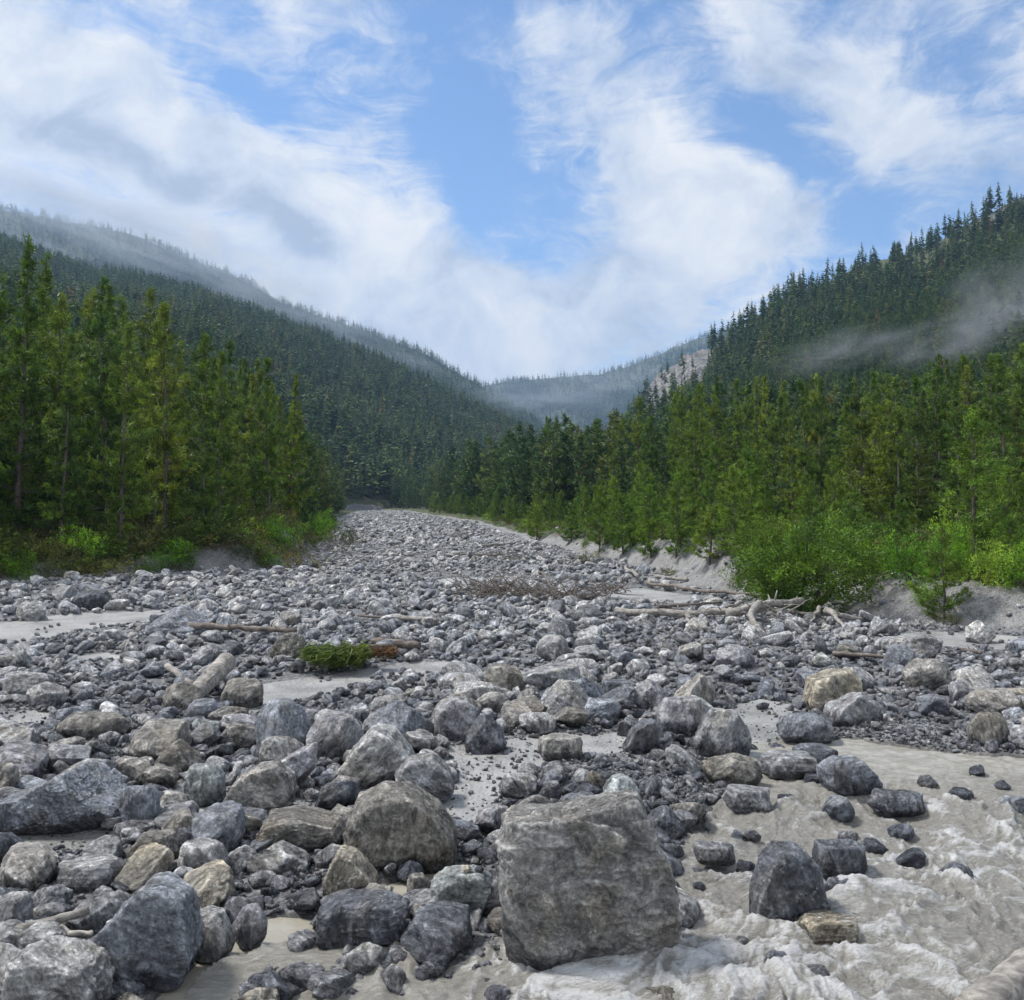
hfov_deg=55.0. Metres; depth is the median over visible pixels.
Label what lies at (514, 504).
young pine
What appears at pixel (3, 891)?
boulder
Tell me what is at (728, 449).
pine tree
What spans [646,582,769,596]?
driftwood log
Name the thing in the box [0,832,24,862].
boulder
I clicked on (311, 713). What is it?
boulder
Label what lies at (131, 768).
boulder
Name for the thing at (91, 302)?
pine tree
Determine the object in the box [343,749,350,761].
boulder
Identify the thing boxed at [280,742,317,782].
boulder
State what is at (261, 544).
bush
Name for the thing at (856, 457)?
pine tree
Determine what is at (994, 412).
pine tree
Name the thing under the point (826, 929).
boulder
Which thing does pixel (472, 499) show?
young pine
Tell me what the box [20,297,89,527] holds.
pine tree
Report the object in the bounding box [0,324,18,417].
pine tree
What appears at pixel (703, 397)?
pine tree
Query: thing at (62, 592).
boulder
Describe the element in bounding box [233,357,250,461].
pine tree
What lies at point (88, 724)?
boulder
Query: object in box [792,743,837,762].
boulder
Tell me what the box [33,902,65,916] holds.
boulder
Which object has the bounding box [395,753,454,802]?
boulder
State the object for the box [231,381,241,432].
pine tree
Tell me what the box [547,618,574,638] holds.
boulder
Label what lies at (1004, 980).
driftwood log
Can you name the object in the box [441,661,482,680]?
boulder
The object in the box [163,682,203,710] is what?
boulder
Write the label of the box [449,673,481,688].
boulder
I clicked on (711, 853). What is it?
boulder
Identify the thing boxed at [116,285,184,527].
pine tree
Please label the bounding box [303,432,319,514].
pine tree
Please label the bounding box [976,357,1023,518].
pine tree
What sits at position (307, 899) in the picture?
boulder
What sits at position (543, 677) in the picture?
boulder
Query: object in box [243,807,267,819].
boulder
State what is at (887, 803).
boulder
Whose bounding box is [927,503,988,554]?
bush
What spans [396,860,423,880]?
boulder
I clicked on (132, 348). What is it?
pine tree
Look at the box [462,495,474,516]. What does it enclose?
young pine
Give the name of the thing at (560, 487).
young pine
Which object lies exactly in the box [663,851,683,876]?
boulder
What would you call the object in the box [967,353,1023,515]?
pine tree
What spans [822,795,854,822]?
boulder
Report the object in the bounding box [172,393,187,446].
pine tree
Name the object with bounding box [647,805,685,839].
boulder
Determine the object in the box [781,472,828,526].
young pine
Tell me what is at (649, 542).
young pine
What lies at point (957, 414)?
pine tree
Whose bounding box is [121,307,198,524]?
pine tree
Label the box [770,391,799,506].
pine tree
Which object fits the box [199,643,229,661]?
boulder
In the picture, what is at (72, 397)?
pine tree
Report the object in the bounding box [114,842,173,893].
boulder
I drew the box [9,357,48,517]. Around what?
pine tree
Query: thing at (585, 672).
boulder
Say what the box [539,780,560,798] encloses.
boulder
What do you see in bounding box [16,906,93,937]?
driftwood log
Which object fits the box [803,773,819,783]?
boulder
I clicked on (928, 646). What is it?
boulder
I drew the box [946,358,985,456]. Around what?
pine tree
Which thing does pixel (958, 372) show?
pine tree
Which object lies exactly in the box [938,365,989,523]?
pine tree
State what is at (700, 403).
pine tree
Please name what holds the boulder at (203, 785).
on the ground
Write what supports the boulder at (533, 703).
on the ground
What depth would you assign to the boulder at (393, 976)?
5.27 m
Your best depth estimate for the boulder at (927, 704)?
11.95 m
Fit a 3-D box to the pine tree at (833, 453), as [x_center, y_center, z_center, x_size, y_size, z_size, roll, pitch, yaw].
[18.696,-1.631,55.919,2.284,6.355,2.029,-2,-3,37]
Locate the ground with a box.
[0,198,1023,999]
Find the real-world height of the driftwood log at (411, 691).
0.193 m
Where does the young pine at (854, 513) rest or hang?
on the ground
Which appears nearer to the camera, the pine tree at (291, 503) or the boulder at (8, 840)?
the boulder at (8, 840)
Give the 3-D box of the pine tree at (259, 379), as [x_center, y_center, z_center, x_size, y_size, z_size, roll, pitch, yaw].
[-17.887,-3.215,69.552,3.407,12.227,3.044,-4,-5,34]
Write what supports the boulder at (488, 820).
on the ground
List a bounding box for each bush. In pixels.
[0,551,37,580]
[26,548,113,578]
[49,523,110,560]
[86,553,147,576]
[135,545,196,571]
[180,511,259,546]
[211,529,275,557]
[258,513,302,553]
[261,538,329,569]
[305,507,340,541]
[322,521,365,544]
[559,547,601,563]
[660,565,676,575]
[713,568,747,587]
[720,510,811,592]
[730,504,913,612]
[835,526,903,588]
[878,528,958,585]
[910,580,942,605]
[914,519,979,580]
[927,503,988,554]
[928,610,980,625]
[962,536,1017,588]
[994,540,1023,589]
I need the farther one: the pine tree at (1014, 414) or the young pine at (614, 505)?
the young pine at (614, 505)
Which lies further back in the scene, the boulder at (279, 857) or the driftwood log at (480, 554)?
the driftwood log at (480, 554)
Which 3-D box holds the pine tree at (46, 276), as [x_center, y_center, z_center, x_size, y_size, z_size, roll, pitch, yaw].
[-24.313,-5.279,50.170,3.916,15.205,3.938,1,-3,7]
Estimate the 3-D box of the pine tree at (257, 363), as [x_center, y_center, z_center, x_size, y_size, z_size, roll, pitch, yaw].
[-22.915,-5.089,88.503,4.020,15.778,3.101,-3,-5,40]
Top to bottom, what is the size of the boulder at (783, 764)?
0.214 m
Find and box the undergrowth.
[0,499,1023,583]
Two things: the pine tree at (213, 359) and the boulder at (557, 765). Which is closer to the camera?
the boulder at (557, 765)
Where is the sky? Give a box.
[0,0,1023,385]
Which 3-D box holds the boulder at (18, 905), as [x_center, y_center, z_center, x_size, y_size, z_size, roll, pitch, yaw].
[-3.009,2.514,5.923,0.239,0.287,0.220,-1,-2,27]
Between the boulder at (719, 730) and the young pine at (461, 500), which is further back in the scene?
the young pine at (461, 500)
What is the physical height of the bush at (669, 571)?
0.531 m
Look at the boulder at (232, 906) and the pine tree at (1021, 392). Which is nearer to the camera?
the boulder at (232, 906)
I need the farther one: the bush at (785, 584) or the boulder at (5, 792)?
the bush at (785, 584)
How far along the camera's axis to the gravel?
9.84 m
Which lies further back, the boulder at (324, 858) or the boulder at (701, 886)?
the boulder at (324, 858)
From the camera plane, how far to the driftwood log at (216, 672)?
13.34 m
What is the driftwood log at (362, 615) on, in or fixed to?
on the ground
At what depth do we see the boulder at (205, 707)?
11.51 m
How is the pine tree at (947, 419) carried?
on the ground
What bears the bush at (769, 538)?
on the ground
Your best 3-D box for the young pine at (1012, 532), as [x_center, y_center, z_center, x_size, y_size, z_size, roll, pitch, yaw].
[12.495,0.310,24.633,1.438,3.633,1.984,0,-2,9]
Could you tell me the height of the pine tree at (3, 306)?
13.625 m
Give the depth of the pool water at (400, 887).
6.77 m
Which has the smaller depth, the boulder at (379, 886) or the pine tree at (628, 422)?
the boulder at (379, 886)
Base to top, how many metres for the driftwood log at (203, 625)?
0.236 m
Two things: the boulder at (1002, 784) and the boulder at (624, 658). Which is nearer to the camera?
the boulder at (1002, 784)
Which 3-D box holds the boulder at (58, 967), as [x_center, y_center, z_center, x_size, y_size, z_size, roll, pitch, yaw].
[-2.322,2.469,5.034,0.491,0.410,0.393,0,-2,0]
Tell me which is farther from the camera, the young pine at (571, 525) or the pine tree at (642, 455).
the pine tree at (642, 455)
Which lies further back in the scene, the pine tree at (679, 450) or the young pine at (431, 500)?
the young pine at (431, 500)
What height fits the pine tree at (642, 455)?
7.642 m
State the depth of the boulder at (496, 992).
5.19 m
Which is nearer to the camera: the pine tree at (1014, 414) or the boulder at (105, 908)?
the boulder at (105, 908)
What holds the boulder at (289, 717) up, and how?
on the ground
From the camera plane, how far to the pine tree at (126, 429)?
66.76 m
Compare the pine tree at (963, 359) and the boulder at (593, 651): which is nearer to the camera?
the boulder at (593, 651)
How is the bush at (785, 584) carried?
on the ground
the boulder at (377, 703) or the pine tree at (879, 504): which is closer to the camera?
the boulder at (377, 703)
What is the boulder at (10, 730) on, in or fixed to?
on the ground
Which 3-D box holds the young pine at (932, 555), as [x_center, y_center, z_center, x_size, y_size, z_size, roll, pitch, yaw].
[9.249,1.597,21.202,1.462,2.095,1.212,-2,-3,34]
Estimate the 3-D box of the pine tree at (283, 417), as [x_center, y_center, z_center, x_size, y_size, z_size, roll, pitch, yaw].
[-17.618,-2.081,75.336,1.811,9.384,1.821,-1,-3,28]
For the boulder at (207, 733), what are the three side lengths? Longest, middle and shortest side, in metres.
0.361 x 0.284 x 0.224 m
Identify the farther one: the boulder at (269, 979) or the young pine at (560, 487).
the young pine at (560, 487)
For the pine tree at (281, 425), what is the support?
on the ground
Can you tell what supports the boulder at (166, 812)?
on the ground
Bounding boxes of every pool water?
[156,917,313,999]
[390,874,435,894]
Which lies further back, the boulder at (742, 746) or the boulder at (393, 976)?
the boulder at (742, 746)
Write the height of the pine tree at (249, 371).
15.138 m
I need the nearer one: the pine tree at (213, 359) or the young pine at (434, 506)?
the pine tree at (213, 359)
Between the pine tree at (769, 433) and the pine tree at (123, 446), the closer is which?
the pine tree at (123, 446)
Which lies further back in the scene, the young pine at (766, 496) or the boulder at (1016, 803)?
the young pine at (766, 496)
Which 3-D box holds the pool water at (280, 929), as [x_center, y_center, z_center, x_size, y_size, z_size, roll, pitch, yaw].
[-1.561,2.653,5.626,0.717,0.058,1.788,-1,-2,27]
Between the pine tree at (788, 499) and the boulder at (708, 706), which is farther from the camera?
the pine tree at (788, 499)
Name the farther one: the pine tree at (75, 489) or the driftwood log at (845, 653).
the pine tree at (75, 489)
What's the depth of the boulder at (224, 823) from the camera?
7.25 m
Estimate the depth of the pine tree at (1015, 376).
51.53 m
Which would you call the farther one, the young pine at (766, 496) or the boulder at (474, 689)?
the young pine at (766, 496)
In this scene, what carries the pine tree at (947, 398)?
on the ground
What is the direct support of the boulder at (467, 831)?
on the ground
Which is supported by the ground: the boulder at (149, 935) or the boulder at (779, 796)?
the boulder at (149, 935)
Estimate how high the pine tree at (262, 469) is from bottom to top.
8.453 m
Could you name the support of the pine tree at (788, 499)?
on the ground
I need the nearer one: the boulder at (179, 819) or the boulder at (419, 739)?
the boulder at (179, 819)
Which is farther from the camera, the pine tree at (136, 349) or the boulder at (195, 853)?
the pine tree at (136, 349)
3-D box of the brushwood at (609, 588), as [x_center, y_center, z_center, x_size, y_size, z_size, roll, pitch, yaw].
[2.636,2.311,26.764,1.409,0.490,1.152,1,-2,-22]
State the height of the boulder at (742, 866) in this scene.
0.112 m
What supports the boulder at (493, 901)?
on the ground
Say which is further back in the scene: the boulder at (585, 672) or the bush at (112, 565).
the bush at (112, 565)
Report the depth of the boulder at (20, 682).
12.97 m
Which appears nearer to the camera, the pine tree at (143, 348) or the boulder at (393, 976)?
the boulder at (393, 976)
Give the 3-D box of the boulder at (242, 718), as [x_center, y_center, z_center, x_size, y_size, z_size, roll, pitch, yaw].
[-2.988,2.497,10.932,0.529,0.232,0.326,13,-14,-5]
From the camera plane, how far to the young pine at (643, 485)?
45.01 m
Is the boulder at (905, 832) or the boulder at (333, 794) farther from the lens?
the boulder at (333, 794)
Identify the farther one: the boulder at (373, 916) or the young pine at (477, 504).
the young pine at (477, 504)
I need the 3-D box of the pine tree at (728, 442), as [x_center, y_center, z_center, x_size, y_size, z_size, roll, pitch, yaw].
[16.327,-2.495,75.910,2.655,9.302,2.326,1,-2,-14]
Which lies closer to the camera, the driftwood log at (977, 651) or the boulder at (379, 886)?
the boulder at (379, 886)
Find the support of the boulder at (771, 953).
in the stream water at (928, 931)
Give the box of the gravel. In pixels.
[0,697,1023,999]
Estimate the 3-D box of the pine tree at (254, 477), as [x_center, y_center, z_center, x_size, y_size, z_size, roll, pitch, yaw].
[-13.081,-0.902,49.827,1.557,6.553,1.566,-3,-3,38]
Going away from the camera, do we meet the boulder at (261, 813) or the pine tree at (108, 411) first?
the boulder at (261, 813)
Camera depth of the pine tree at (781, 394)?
68.82 m
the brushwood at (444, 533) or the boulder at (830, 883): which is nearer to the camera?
the boulder at (830, 883)
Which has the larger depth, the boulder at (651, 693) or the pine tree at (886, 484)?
the pine tree at (886, 484)
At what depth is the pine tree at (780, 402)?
58.02 m
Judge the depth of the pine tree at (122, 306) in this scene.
53.39 m
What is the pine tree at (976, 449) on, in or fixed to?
on the ground
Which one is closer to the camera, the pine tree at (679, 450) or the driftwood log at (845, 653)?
the driftwood log at (845, 653)
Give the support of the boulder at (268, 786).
on the ground
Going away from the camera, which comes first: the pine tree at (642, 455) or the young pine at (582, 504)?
the young pine at (582, 504)
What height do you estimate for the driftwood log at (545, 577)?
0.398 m
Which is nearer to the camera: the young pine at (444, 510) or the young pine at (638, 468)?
the young pine at (638, 468)
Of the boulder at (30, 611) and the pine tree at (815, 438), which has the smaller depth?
the boulder at (30, 611)
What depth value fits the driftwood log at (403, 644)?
16.79 m
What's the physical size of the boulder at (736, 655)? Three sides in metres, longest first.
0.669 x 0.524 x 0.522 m
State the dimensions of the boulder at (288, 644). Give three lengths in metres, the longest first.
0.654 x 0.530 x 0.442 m
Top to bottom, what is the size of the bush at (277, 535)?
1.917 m
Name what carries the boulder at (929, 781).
on the stream water at (928, 931)
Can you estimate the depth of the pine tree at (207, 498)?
38.27 m
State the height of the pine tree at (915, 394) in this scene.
6.796 m
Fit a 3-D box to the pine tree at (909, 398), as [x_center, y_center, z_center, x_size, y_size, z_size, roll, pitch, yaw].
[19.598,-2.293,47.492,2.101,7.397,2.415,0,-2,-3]
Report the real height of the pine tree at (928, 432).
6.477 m
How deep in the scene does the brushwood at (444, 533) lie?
69.51 m
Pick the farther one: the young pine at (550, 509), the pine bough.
the young pine at (550, 509)
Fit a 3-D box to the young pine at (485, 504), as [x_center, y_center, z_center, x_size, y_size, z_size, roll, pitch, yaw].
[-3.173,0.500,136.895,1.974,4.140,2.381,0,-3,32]
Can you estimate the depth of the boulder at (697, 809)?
7.96 m
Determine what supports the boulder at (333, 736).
on the ground
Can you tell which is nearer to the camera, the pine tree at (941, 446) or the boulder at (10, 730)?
the boulder at (10, 730)
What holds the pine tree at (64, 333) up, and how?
on the ground
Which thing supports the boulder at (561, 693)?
on the ground
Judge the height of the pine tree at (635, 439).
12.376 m
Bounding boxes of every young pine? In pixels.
[428,497,433,511]
[432,497,436,511]
[440,497,446,511]
[446,497,450,513]
[447,493,457,513]
[454,492,465,513]
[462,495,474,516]
[468,495,476,515]
[470,494,481,514]
[477,499,484,516]
[481,490,490,513]
[491,492,501,519]
[492,488,501,516]
[501,496,510,517]
[502,497,516,523]
[510,495,519,517]
[518,503,547,539]
[525,487,545,518]
[538,491,556,524]
[551,485,566,518]
[552,508,585,541]
[553,490,568,522]
[554,500,566,520]
[566,497,578,519]
[574,478,596,519]
[576,486,593,523]
[581,479,618,552]
[587,479,608,530]
[598,490,640,554]
[601,475,623,531]
[607,492,623,531]
[608,474,626,513]
[626,460,659,528]
[627,464,662,535]
[627,472,646,520]
[631,482,667,558]
[652,481,669,524]
[654,469,696,558]
[663,462,704,526]
[664,463,694,519]
[664,483,688,539]
[681,503,731,565]
[694,442,736,537]
[709,483,726,520]
[712,463,763,558]
[716,442,780,540]
[725,510,768,556]
[735,457,765,515]
[738,480,757,520]
[753,477,783,515]
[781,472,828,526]
[787,480,832,543]
[814,456,851,526]
[834,487,879,560]
[879,493,922,571]
[905,526,973,618]
[927,405,1019,579]
[967,450,1007,544]
[977,442,1023,553]
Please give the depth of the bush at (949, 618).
20.71 m
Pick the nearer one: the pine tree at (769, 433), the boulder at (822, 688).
the boulder at (822, 688)
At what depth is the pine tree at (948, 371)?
81.12 m
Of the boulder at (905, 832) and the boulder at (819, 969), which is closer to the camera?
the boulder at (819, 969)
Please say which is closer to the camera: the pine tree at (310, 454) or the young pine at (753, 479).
the young pine at (753, 479)
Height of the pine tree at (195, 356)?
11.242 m
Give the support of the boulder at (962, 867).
in the stream water at (928, 931)
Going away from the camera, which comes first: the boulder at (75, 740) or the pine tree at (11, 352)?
the boulder at (75, 740)
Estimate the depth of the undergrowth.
36.79 m
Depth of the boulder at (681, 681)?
13.39 m
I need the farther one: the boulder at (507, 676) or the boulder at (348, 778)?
the boulder at (507, 676)
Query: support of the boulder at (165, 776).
on the ground
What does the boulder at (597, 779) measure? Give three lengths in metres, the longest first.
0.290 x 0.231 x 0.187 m
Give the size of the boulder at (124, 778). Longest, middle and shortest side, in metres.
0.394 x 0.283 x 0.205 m
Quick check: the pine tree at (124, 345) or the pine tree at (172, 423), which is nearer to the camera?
the pine tree at (172, 423)
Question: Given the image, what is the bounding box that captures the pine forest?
[0,182,1023,524]
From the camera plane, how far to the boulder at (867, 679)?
13.67 m
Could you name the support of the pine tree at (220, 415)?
on the ground
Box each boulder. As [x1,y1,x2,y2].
[0,649,32,667]
[0,718,39,746]
[0,739,48,777]
[0,760,127,835]
[0,763,19,787]
[0,787,22,798]
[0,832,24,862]
[0,842,57,891]
[0,887,34,907]
[0,891,33,922]
[0,919,23,945]
[0,935,114,999]
[0,942,21,980]
[2,671,56,694]
[15,775,45,788]
[15,920,67,949]
[16,601,46,620]
[26,682,68,707]
[33,884,73,907]
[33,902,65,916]
[46,744,90,768]
[47,736,85,749]
[52,584,78,600]
[54,759,117,777]
[55,706,95,721]
[55,711,134,739]
[57,854,121,892]
[68,890,133,933]
[71,589,109,609]
[82,835,124,858]
[92,871,203,992]
[111,768,128,783]
[113,819,157,838]
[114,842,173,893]
[115,992,144,999]
[116,756,151,785]
[118,785,160,821]
[125,829,179,859]
[129,718,191,765]
[139,765,178,787]
[144,605,208,635]
[153,800,198,822]
[154,739,201,772]
[160,790,191,810]
[161,809,193,829]
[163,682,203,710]
[173,670,198,683]
[174,827,192,846]
[177,837,228,868]
[180,763,225,807]
[182,698,220,718]
[183,860,235,907]
[190,721,220,747]
[191,800,245,852]
[192,718,221,731]
[196,905,235,962]
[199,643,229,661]
[205,756,229,772]
[207,706,248,720]
[220,678,263,707]
[220,713,256,730]
[221,896,255,923]
[223,760,296,812]
[225,723,256,748]
[227,845,256,874]
[232,903,267,949]
[238,987,279,999]
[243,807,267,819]
[245,812,262,832]
[246,840,309,875]
[248,970,293,999]
[255,698,310,745]
[256,805,345,852]
[259,736,303,761]
[269,632,304,658]
[278,961,321,990]
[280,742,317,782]
[287,929,315,951]
[292,887,320,910]
[305,708,317,725]
[306,713,363,759]
[307,967,354,998]
[313,844,340,867]
[314,709,362,727]
[315,780,359,810]
[315,889,410,949]
[320,888,354,905]
[322,845,379,895]
[331,803,352,822]
[332,775,361,790]
[335,723,414,788]
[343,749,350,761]
[343,781,458,873]
[343,942,387,974]
[362,700,433,737]
[365,883,393,891]
[367,694,407,711]
[380,963,405,993]
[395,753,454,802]
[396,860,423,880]
[399,901,473,967]
[403,888,430,918]
[405,729,437,750]
[407,872,431,891]
[409,904,422,920]
[429,864,491,912]
[431,691,481,719]
[434,696,479,741]
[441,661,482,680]
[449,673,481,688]
[453,680,502,699]
[453,818,480,841]
[465,713,506,754]
[474,803,507,834]
[476,692,508,712]
[482,878,500,917]
[483,664,525,690]
[484,984,510,999]
[486,829,499,844]
[486,907,501,935]
[492,865,498,880]
[495,789,682,970]
[498,773,536,798]
[500,701,531,728]
[515,695,544,711]
[515,794,551,804]
[519,712,555,734]
[522,661,579,690]
[536,634,571,661]
[537,733,582,761]
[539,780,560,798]
[541,679,587,711]
[541,760,565,782]
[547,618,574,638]
[554,706,588,727]
[557,791,593,802]
[567,658,601,674]
[572,644,603,661]
[573,677,604,697]
[573,783,602,794]
[574,637,607,649]
[579,666,596,681]
[584,697,621,724]
[584,770,606,789]
[597,684,640,709]
[601,679,634,692]
[603,773,639,793]
[610,649,638,666]
[622,718,663,753]
[634,679,668,709]
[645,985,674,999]
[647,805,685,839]
[654,696,705,735]
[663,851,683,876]
[665,744,701,772]
[671,802,704,823]
[673,674,714,704]
[673,809,697,832]
[675,642,703,659]
[676,675,693,689]
[676,886,699,927]
[691,695,713,712]
[692,840,735,865]
[693,708,751,756]
[693,882,705,890]
[702,753,762,785]
[716,644,754,668]
[722,784,771,813]
[731,829,743,840]
[732,735,750,755]
[736,859,754,872]
[736,936,749,944]
[743,829,760,842]
[748,840,830,921]
[759,750,817,778]
[763,949,786,963]
[776,712,833,743]
[777,793,793,798]
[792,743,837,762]
[795,667,818,685]
[795,910,859,944]
[802,668,862,711]
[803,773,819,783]
[805,964,829,976]
[810,652,838,667]
[812,839,867,880]
[816,755,882,796]
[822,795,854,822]
[823,692,885,725]
[824,876,847,891]
[836,643,860,660]
[837,831,859,840]
[850,667,876,690]
[861,837,888,853]
[866,788,925,817]
[873,635,907,650]
[882,644,915,668]
[887,823,914,840]
[896,847,926,868]
[899,635,942,658]
[902,658,950,690]
[916,693,947,715]
[917,775,937,787]
[938,861,972,878]
[948,680,972,702]
[948,786,973,799]
[952,666,994,690]
[963,688,1022,712]
[965,620,995,643]
[966,712,1008,745]
[969,764,985,776]
[994,779,1010,789]
[1000,795,1023,814]
[1002,707,1023,724]
[1005,637,1023,656]
[1005,688,1023,694]
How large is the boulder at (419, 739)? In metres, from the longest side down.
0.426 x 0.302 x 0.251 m
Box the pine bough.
[295,639,400,673]
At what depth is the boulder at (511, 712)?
11.42 m
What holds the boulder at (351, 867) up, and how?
on the ground
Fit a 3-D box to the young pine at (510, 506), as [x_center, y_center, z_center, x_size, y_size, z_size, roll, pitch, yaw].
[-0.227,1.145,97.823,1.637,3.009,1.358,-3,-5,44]
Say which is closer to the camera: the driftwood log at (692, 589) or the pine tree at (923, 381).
the driftwood log at (692, 589)
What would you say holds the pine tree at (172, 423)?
on the ground
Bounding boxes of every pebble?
[462,865,471,872]
[474,866,483,872]
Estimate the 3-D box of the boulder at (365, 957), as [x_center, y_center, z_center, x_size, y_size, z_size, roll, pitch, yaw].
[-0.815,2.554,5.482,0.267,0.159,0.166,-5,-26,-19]
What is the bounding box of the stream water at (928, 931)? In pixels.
[183,738,1023,999]
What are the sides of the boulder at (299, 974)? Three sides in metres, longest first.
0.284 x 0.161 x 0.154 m
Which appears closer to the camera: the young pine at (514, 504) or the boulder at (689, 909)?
the boulder at (689, 909)
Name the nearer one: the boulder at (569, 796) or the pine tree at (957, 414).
the boulder at (569, 796)
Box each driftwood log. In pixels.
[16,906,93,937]
[164,652,236,696]
[188,620,296,632]
[356,614,381,617]
[370,634,420,648]
[396,613,438,621]
[400,675,427,695]
[460,553,503,555]
[482,542,515,546]
[538,570,552,587]
[614,596,803,632]
[618,562,639,577]
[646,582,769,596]
[654,575,688,580]
[656,600,721,608]
[725,590,804,628]
[772,609,820,617]
[810,605,865,625]
[832,651,884,658]
[954,946,1023,999]
[961,644,982,653]
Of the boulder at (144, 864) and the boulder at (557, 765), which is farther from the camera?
the boulder at (557, 765)
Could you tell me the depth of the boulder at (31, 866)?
6.50 m
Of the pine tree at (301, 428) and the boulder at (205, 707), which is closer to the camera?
the boulder at (205, 707)
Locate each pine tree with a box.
[0,232,69,539]
[0,252,78,525]
[0,268,32,501]
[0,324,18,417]
[0,357,13,523]
[0,359,17,506]
[1,327,35,518]
[2,316,18,502]
[2,338,30,418]
[3,328,12,432]
[7,292,94,534]
[8,285,84,529]
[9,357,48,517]
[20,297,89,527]
[31,332,91,548]
[51,330,86,524]
[57,275,142,529]
[57,299,137,541]
[57,372,89,524]
[58,304,119,506]
[65,282,130,530]
[69,326,85,518]
[72,292,97,494]
[74,287,99,429]
[82,297,144,523]
[86,321,159,552]
[107,294,142,523]
[114,338,144,442]
[115,311,143,425]
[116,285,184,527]
[116,392,139,514]
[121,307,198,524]
[124,319,186,535]
[125,301,204,536]
[127,300,189,523]
[128,336,148,484]
[130,345,141,382]
[145,341,190,522]
[167,333,234,526]
[168,329,225,520]
[172,357,193,426]
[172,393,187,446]
[175,429,228,530]
[177,389,191,511]
[184,403,194,490]
[185,390,228,498]
[186,356,233,513]
[188,358,217,492]
[194,350,248,526]
[196,339,253,513]
[196,359,232,436]
[213,420,253,517]
[216,423,254,524]
[231,358,251,489]
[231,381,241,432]
[232,374,262,514]
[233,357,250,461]
[233,373,275,516]
[237,356,297,514]
[240,377,276,507]
[241,419,266,513]
[243,368,251,399]
[243,370,268,495]
[250,359,264,423]
[257,395,284,494]
[263,383,284,442]
[266,393,296,512]
[267,386,285,487]
[269,404,318,520]
[275,413,287,497]
[276,373,315,520]
[296,431,318,518]
[297,415,313,523]
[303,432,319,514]
[311,430,324,515]
[544,416,548,431]
[553,416,562,438]
[594,418,607,448]
[603,431,623,504]
[605,423,628,494]
[615,413,628,440]
[615,419,627,459]
[619,395,661,494]
[621,412,631,447]
[631,416,666,504]
[632,415,665,493]
[634,433,656,499]
[646,404,652,435]
[656,416,677,506]
[661,384,688,511]
[668,386,694,480]
[668,390,677,480]
[669,419,685,483]
[678,406,708,518]
[679,383,724,503]
[688,382,710,496]
[693,418,707,513]
[697,385,734,506]
[706,376,732,507]
[718,408,730,491]
[719,418,735,508]
[724,377,746,515]
[730,434,760,513]
[731,388,765,497]
[748,376,769,511]
[752,374,786,510]
[756,410,801,510]
[766,396,790,512]
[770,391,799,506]
[771,380,800,496]
[773,417,810,521]
[781,379,827,509]
[793,381,818,498]
[796,373,840,503]
[803,377,839,509]
[806,403,842,504]
[824,402,876,508]
[829,421,849,507]
[831,398,898,522]
[834,377,868,498]
[837,405,902,515]
[837,432,869,523]
[859,421,895,529]
[862,371,888,496]
[863,370,898,516]
[871,372,912,510]
[883,374,914,516]
[893,377,940,530]
[894,373,921,503]
[894,396,941,533]
[895,377,941,496]
[899,390,954,516]
[903,353,979,518]
[920,360,932,422]
[924,364,962,513]
[924,368,950,506]
[924,371,948,501]
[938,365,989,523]
[938,374,977,533]
[940,353,971,491]
[943,358,953,515]
[945,369,966,499]
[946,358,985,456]
[954,404,997,520]
[964,359,985,426]
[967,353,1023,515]
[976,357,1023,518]
[978,353,1023,496]
[984,357,1001,499]
[984,367,995,451]
[996,388,1023,519]
[1001,361,1011,394]
[1003,362,1022,438]
[1005,343,1023,490]
[1006,345,1023,495]
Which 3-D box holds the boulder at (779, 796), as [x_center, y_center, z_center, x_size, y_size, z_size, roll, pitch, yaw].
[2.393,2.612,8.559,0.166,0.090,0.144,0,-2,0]
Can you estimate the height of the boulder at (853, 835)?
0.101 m
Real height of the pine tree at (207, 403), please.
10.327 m
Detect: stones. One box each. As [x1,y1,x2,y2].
[0,510,1023,979]
[1,527,1023,631]
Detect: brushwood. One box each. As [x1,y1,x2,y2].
[304,527,370,551]
[401,565,632,597]
[428,520,498,536]
[474,545,534,560]
[507,573,618,599]
[578,576,636,593]
[686,605,710,624]
[737,594,823,622]
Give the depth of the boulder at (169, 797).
8.08 m
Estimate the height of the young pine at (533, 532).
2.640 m
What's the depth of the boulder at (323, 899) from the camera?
6.23 m
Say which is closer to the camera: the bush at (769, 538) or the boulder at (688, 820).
the boulder at (688, 820)
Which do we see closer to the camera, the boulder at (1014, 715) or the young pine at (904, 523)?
the boulder at (1014, 715)
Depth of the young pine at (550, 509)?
76.81 m
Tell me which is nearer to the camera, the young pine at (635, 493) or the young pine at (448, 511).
the young pine at (635, 493)
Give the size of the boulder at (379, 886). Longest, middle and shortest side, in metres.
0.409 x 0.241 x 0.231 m
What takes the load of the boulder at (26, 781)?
on the ground
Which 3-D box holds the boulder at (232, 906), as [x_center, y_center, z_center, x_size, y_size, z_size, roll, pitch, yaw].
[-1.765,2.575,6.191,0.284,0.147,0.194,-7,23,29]
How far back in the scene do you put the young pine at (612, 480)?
54.09 m
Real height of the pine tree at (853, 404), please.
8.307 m
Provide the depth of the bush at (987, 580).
21.27 m
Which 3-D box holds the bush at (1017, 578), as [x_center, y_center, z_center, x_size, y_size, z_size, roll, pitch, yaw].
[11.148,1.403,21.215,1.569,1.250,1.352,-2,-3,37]

